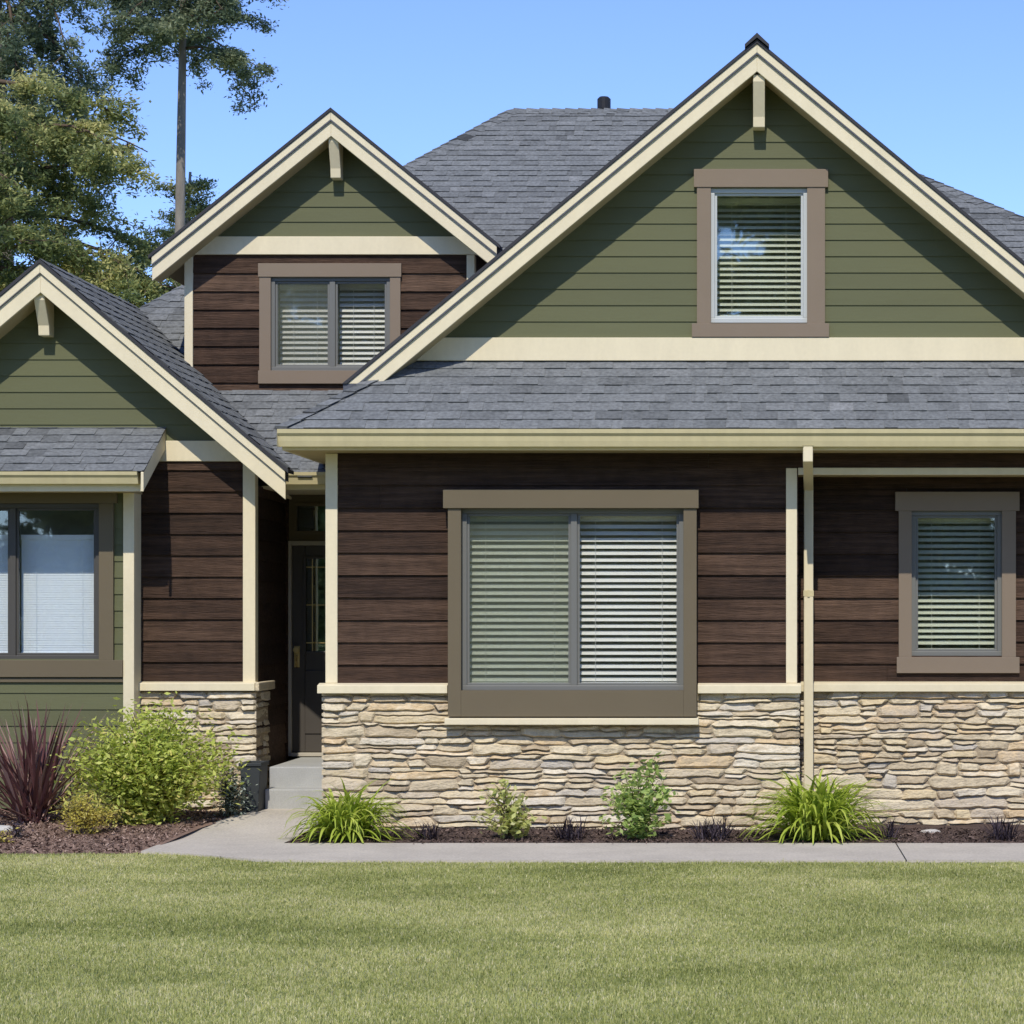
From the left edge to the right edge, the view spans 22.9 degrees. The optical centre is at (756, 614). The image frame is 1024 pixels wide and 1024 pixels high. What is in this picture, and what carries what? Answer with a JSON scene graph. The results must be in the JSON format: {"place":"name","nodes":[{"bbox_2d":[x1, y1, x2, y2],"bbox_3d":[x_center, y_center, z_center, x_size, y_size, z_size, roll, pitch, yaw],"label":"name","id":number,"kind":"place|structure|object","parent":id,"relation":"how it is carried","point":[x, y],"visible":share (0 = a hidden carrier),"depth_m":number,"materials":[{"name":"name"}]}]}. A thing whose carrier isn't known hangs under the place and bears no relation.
{"place":"outdoors","nodes":[
{"label":"outdoors","id":0,"kind":"place"},
{"bbox_2d":[0,756,1023,1023],"bbox_3d":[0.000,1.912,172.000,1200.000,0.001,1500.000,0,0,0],"label":"ground","id":1,"kind":"structure","parent":0,"point":[290,758],"depth_m":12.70,"materials":[{"name":"plant"}]},
{"bbox_2d":[0,0,144,279],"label":"evergreen tree","id":2,"kind":"object","parent":1,"relation":"on","point":[38,31],"visible":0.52,"depth_m":46.48,"materials":[{"name":"green plant"}]},
{"bbox_2d":[0,63,180,307],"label":"evergreen tree","id":3,"kind":"object","parent":1,"relation":"on","point":[55,140],"visible":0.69,"depth_m":42.43,"materials":[{"name":"green plant"}]},
{"bbox_2d":[0,808,242,853],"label":"mulch bed","id":4,"kind":"object","parent":1,"relation":"on","point":[179,834],"visible":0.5,"depth_m":21.03,"materials":[{"name":"brown wood"}]},
{"bbox_2d":[0,825,12,831],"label":"stone","id":5,"kind":"object","parent":4,"relation":"on","point":[2,827],"visible":0.61,"depth_m":21.26,"materials":[{"name":"grey stone"}]},
{"bbox_2d":[0,827,18,842],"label":"ground plant","id":6,"kind":"object","parent":4,"relation":"on","point":[4,837],"visible":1,"depth_m":20.58,"materials":[{"name":"yellow plant"}]},
{"bbox_2d":[6,820,33,837],"bbox_3d":[-6.149,1.780,20.925,0.210,0.168,0.328,0,0,-27],"label":"ground plant","id":7,"kind":"object","parent":4,"relation":"on","point":[16,831],"visible":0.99,"depth_m":20.89,"materials":[{"name":"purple plant"}]},
{"bbox_2d":[0,692,124,823],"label":"flax","id":8,"kind":"object","parent":4,"relation":"on","point":[36,794],"visible":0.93,"depth_m":21.80,"materials":[{"name":"purple plant"}]},
{"bbox_2d":[49,788,122,834],"bbox_3d":[-5.657,1.655,21.151,0.588,0.404,0.588,0,0,-40],"label":"shrub","id":9,"kind":"object","parent":4,"relation":"on","point":[86,820],"visible":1,"depth_m":21.09,"materials":[{"name":"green plant"}]},
{"bbox_2d":[45,691,260,826],"bbox_3d":[-5.262,1.252,21.927,1.898,1.164,1.504,0,0,0],"label":"shrub","id":10,"kind":"object","parent":4,"relation":"on","point":[160,776],"visible":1,"depth_m":21.74,"materials":[{"name":"green plant"}]},
{"bbox_2d":[210,766,258,816],"bbox_3d":[-4.681,1.552,22.349,0.451,0.501,0.408,0,0,0],"label":"shrub","id":11,"kind":"object","parent":4,"relation":"on","point":[230,806],"visible":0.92,"depth_m":22.31,"materials":[{"name":"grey plant"}]},
{"bbox_2d":[238,761,268,812],"bbox_3d":[-4.548,1.562,22.680,0.204,0.468,0.384,0,0,0],"label":"planter box","id":12,"kind":"object","parent":4,"relation":"on","point":[257,775],"visible":0.83,"depth_m":22.50,"materials":[{"name":"grey plastic"}]},
{"bbox_2d":[96,260,147,305],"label":"tree","id":13,"kind":"object","parent":1,"relation":"on","point":[124,291],"visible":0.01,"depth_m":57.39,"materials":[{"name":"green plant"}]},
{"bbox_2d":[136,172,218,297],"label":"tree","id":14,"kind":"object","parent":1,"relation":"on","point":[193,187],"visible":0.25,"depth_m":55.77,"materials":[{"name":"green plant"}]},
{"bbox_2d":[79,0,288,286],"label":"pine tree","id":15,"kind":"object","parent":1,"relation":"on","point":[168,27],"visible":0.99,"depth_m":51.91,"materials":[{"name":"green plant"}]},
{"bbox_2d":[265,757,322,808],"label":"front steps","id":16,"kind":"structure","parent":1,"relation":"on","point":[298,778],"depth_m":23.10,"materials":[{"name":"grey concrete"}]},
{"bbox_2d":[0,33,1023,829],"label":"house","id":17,"kind":"structure","parent":1,"relation":"on","point":[556,467],"depth_m":22.50,"materials":[{"name":"brown wood"}]},
{"bbox_2d":[0,493,122,676],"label":"window","id":18,"kind":"structure","parent":17,"relation":"in","point":[57,549],"depth_m":22.98,"materials":[{"name":"beige paint"}]},
{"bbox_2d":[292,546,324,751],"bbox_3d":[-4.130,0.332,24.925,0.900,2.034,0.590,0,0,0],"label":"door","id":19,"kind":"structure","parent":17,"relation":"in","point":[308,562],"depth_m":24.70,"materials":[{"name":"paint"}]},
{"bbox_2d":[294,503,324,533],"bbox_3d":[-4.130,-0.950,24.900,1.001,0.446,0.440,0,0,0],"label":"transom window","id":20,"kind":"structure","parent":17,"relation":"in","point":[311,515],"depth_m":25.10,"materials":[{"name":"beige paint"}]},
{"bbox_2d":[258,263,401,383],"bbox_3d":[-4.204,-2.872,24.884,1.484,1.228,0.372,0,0,0],"label":"window","id":21,"kind":"structure","parent":17,"relation":"in","point":[320,323],"depth_m":24.76,"materials":[{"name":"beige paint"}]},
{"bbox_2d":[443,490,698,724],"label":"window","id":22,"kind":"structure","parent":17,"relation":"in","point":[566,607],"depth_m":22.06,"materials":[{"name":"beige paint"}]},
{"bbox_2d":[692,169,828,336],"bbox_3d":[0.031,-3.237,22.964,1.231,1.525,0.952,0,0,0],"label":"window","id":23,"kind":"structure","parent":17,"relation":"in","point":[761,252],"depth_m":22.55,"materials":[{"name":"beige paint"}]},
{"bbox_2d":[895,492,1019,672],"bbox_3d":[1.791,-0.292,22.924,1.119,1.624,0.952,0,0,0],"label":"window","id":24,"kind":"structure","parent":17,"relation":"in","point":[957,550],"depth_m":22.51,"materials":[{"name":"beige paint"}]},
{"bbox_2d":[285,823,1023,844],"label":"mulch bed","id":25,"kind":"object","parent":1,"relation":"on","point":[910,827],"visible":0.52,"depth_m":21.17,"materials":[{"name":"brown wood"}]},
{"bbox_2d":[280,777,423,843],"bbox_3d":[-3.411,1.613,21.049,1.199,0.535,1.170,0,0,-17],"label":"daylily","id":26,"kind":"object","parent":25,"relation":"on","point":[345,818],"visible":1,"depth_m":20.90,"materials":[{"name":"green plant"}]},
{"bbox_2d":[411,819,453,840],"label":"black mondo grass","id":27,"kind":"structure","parent":25,"relation":"on","point":[431,834],"depth_m":21.03,"materials":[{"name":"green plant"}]},
{"bbox_2d":[470,778,546,838],"bbox_3d":[-2.085,1.627,21.018,0.553,0.514,0.479,0,0,23],"label":"leafy perennial","id":28,"kind":"object","parent":25,"relation":"on","point":[513,823],"visible":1,"depth_m":21.01,"materials":[{"name":"green plant"}]},
{"bbox_2d":[537,812,596,840],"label":"black mondo grass","id":29,"kind":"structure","parent":25,"relation":"on","point":[571,834],"depth_m":21.02,"materials":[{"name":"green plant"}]},
{"bbox_2d":[599,751,680,839],"bbox_3d":[-0.975,1.515,21.007,0.707,0.751,0.511,0,0,32],"label":"leafy perennial","id":30,"kind":"object","parent":25,"relation":"on","point":[639,815],"visible":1,"depth_m":20.98,"materials":[{"name":"green plant"}]},
{"bbox_2d":[687,812,751,840],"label":"black mondo grass","id":31,"kind":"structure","parent":25,"relation":"on","point":[706,833],"depth_m":21.01,"materials":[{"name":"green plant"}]},
{"bbox_2d":[726,769,909,843],"bbox_3d":[0.482,1.573,21.127,1.437,0.614,1.531,0,0,-23],"label":"daylily","id":32,"kind":"object","parent":25,"relation":"on","point":[820,813],"visible":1,"depth_m":20.92,"materials":[{"name":"green plant"}]},
{"bbox_2d":[870,818,909,838],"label":"black mondo grass","id":33,"kind":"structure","parent":25,"relation":"on","point":[888,836],"depth_m":21.05,"materials":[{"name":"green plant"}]},
{"bbox_2d":[920,829,940,832],"bbox_3d":[1.492,1.870,21.598,0.188,0.051,0.146,0,0,0],"label":"stone","id":34,"kind":"object","parent":25,"relation":"on","point":[930,830],"visible":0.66,"depth_m":21.57,"materials":[{"name":"grey stone"}]},
{"bbox_2d":[976,815,1023,841],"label":"black mondo grass","id":35,"kind":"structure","parent":25,"relation":"on","point":[1003,834],"depth_m":21.01,"materials":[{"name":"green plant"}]},
{"bbox_2d":[2,0,1023,296],"label":"sky","id":36,"kind":"structure","parent":0,"point":[939,83],"materials":[{"name":"blue"}]},
{"bbox_2d":[141,809,1023,863],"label":"path","id":37,"kind":"structure","parent":0,"point":[253,836],"depth_m":20.00,"materials":[{"name":"concrete"}]}
]}

